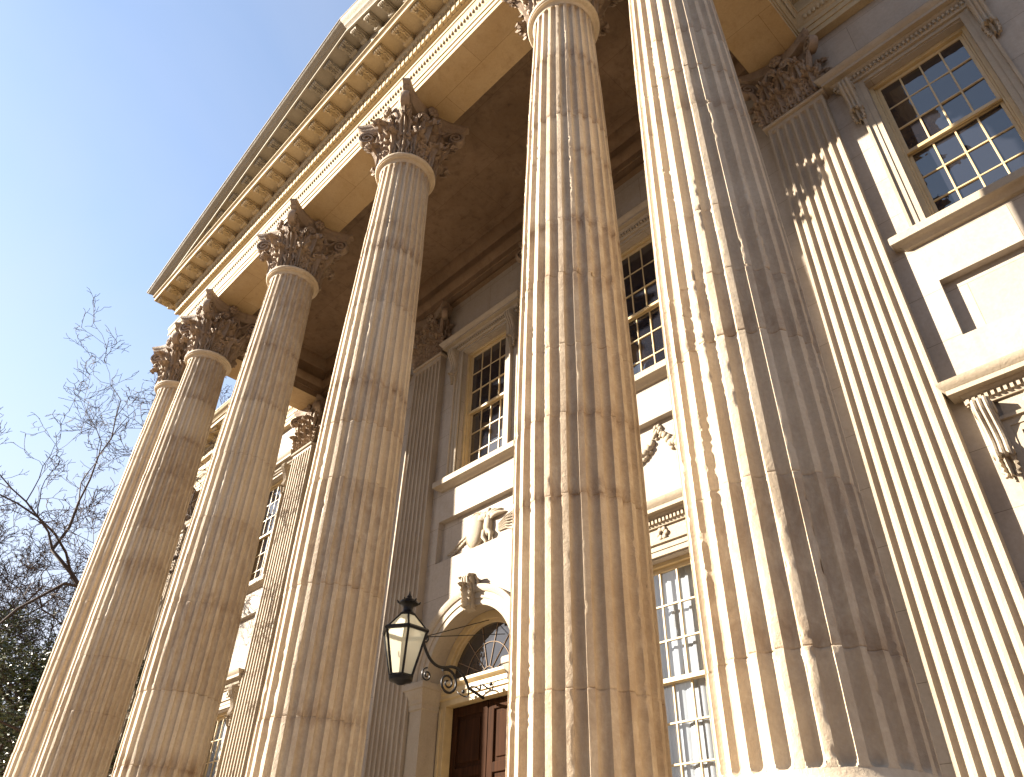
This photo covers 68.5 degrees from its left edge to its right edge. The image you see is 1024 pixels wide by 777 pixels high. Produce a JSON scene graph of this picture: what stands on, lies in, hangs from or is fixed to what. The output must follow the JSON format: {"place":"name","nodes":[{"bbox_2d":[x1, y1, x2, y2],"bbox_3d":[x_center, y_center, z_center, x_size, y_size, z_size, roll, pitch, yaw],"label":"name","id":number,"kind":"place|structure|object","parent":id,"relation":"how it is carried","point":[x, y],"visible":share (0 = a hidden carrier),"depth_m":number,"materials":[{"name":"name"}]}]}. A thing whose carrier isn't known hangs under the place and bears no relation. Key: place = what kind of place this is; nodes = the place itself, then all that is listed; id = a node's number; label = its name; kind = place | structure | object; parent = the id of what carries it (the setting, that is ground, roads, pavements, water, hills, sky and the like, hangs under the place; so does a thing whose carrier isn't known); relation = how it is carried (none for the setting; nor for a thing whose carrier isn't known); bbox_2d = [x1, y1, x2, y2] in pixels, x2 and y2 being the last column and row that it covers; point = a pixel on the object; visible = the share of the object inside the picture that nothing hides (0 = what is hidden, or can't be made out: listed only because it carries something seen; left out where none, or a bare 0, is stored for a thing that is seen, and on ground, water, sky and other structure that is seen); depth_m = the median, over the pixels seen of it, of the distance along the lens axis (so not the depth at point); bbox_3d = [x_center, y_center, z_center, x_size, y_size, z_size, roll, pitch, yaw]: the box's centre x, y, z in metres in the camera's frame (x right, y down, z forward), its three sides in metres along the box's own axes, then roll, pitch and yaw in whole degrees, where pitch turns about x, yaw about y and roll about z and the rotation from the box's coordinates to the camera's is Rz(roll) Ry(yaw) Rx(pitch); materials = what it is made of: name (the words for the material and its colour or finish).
{"place":"outdoors","nodes":[
{"label":"outdoors","id":0,"kind":"place"},
{"bbox_2d":[0,0,356,726],"label":"sky","id":1,"kind":"structure","parent":0,"point":[121,121],"materials":[{"name":"blue"}]},
{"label":"pavement","id":2,"kind":"structure","parent":0,"visible":0},
{"bbox_2d":[0,504,55,739],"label":"bare tree","id":3,"kind":"object","parent":2,"relation":"on","point":[11,545],"visible":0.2,"depth_m":30.15,"materials":[{"name":"plant"}]},
{"bbox_2d":[0,485,137,751],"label":"bare tree","id":4,"kind":"object","parent":2,"relation":"on","point":[33,593],"visible":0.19,"depth_m":28.34,"materials":[{"name":"brown plant"}]},
{"bbox_2d":[0,600,144,776],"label":"evergreen tree","id":5,"kind":"object","parent":2,"relation":"on","point":[15,718],"visible":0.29,"depth_m":20.90,"materials":[{"name":"green plant"}]},
{"bbox_2d":[0,287,231,649],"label":"bare tree","id":6,"kind":"object","parent":2,"relation":"on","point":[68,569],"visible":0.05,"depth_m":26.87,"materials":[{"name":"grey plant"}]},
{"bbox_2d":[3,0,1023,776],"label":"bank building","id":7,"kind":"structure","parent":2,"relation":"on","point":[639,384],"depth_m":10.51,"materials":[{"name":"stone"}]},
{"bbox_2d":[203,668,243,776],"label":"window","id":8,"kind":"structure","parent":7,"relation":"in","point":[214,761],"depth_m":19.20,"materials":[{"name":"wood"}]},
{"bbox_2d":[247,449,292,593],"bbox_3d":[-7.522,4.227,22.702,0.700,4.190,2.800,31,-45,-33],"label":"window","id":9,"kind":"structure","parent":7,"relation":"in","point":[284,462],"depth_m":22.78,"materials":[{"name":"wood"}]},
{"bbox_2d":[382,592,501,699],"bbox_3d":[-1.275,4.429,12.917,2.239,1.560,1.090,31,-45,-33],"label":"wall lantern","id":10,"kind":"object","parent":7,"relation":"attached to","point":[405,633],"depth_m":12.30,"materials":[{"name":"black metal"}]},
{"bbox_2d":[403,573,509,776],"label":"doorway","id":11,"kind":"structure","parent":7,"relation":"in","point":[472,730],"depth_m":13.55,"materials":[{"name":"stone"}]},
{"bbox_2d":[432,290,519,492],"bbox_3d":[-0.649,0.137,16.918,0.700,4.190,2.800,31,-45,-33],"label":"window","id":12,"kind":"structure","parent":7,"relation":"in","point":[486,435],"depth_m":17.11,"materials":[{"name":"wood"}]},
{"bbox_2d":[617,198,667,392],"bbox_3d":[2.450,-1.707,14.310,0.700,4.190,2.800,31,-45,-33],"label":"window","id":13,"kind":"structure","parent":7,"relation":"in","point":[644,320],"depth_m":14.57,"materials":[{"name":"wood"}]},
{"bbox_2d":[647,487,716,776],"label":"window","id":14,"kind":"structure","parent":7,"relation":"in","point":[684,680],"depth_m":10.72,"materials":[{"name":"wood"}]},
{"bbox_2d":[814,0,1023,252],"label":"window","id":15,"kind":"structure","parent":7,"relation":"in","point":[956,132],"depth_m":11.16,"materials":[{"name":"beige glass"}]},
{"bbox_2d":[934,348,1023,490],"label":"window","id":16,"kind":"structure","parent":7,"relation":"in","point":[1000,380],"depth_m":8.50,"materials":[{"name":"beige stone"}]}
]}

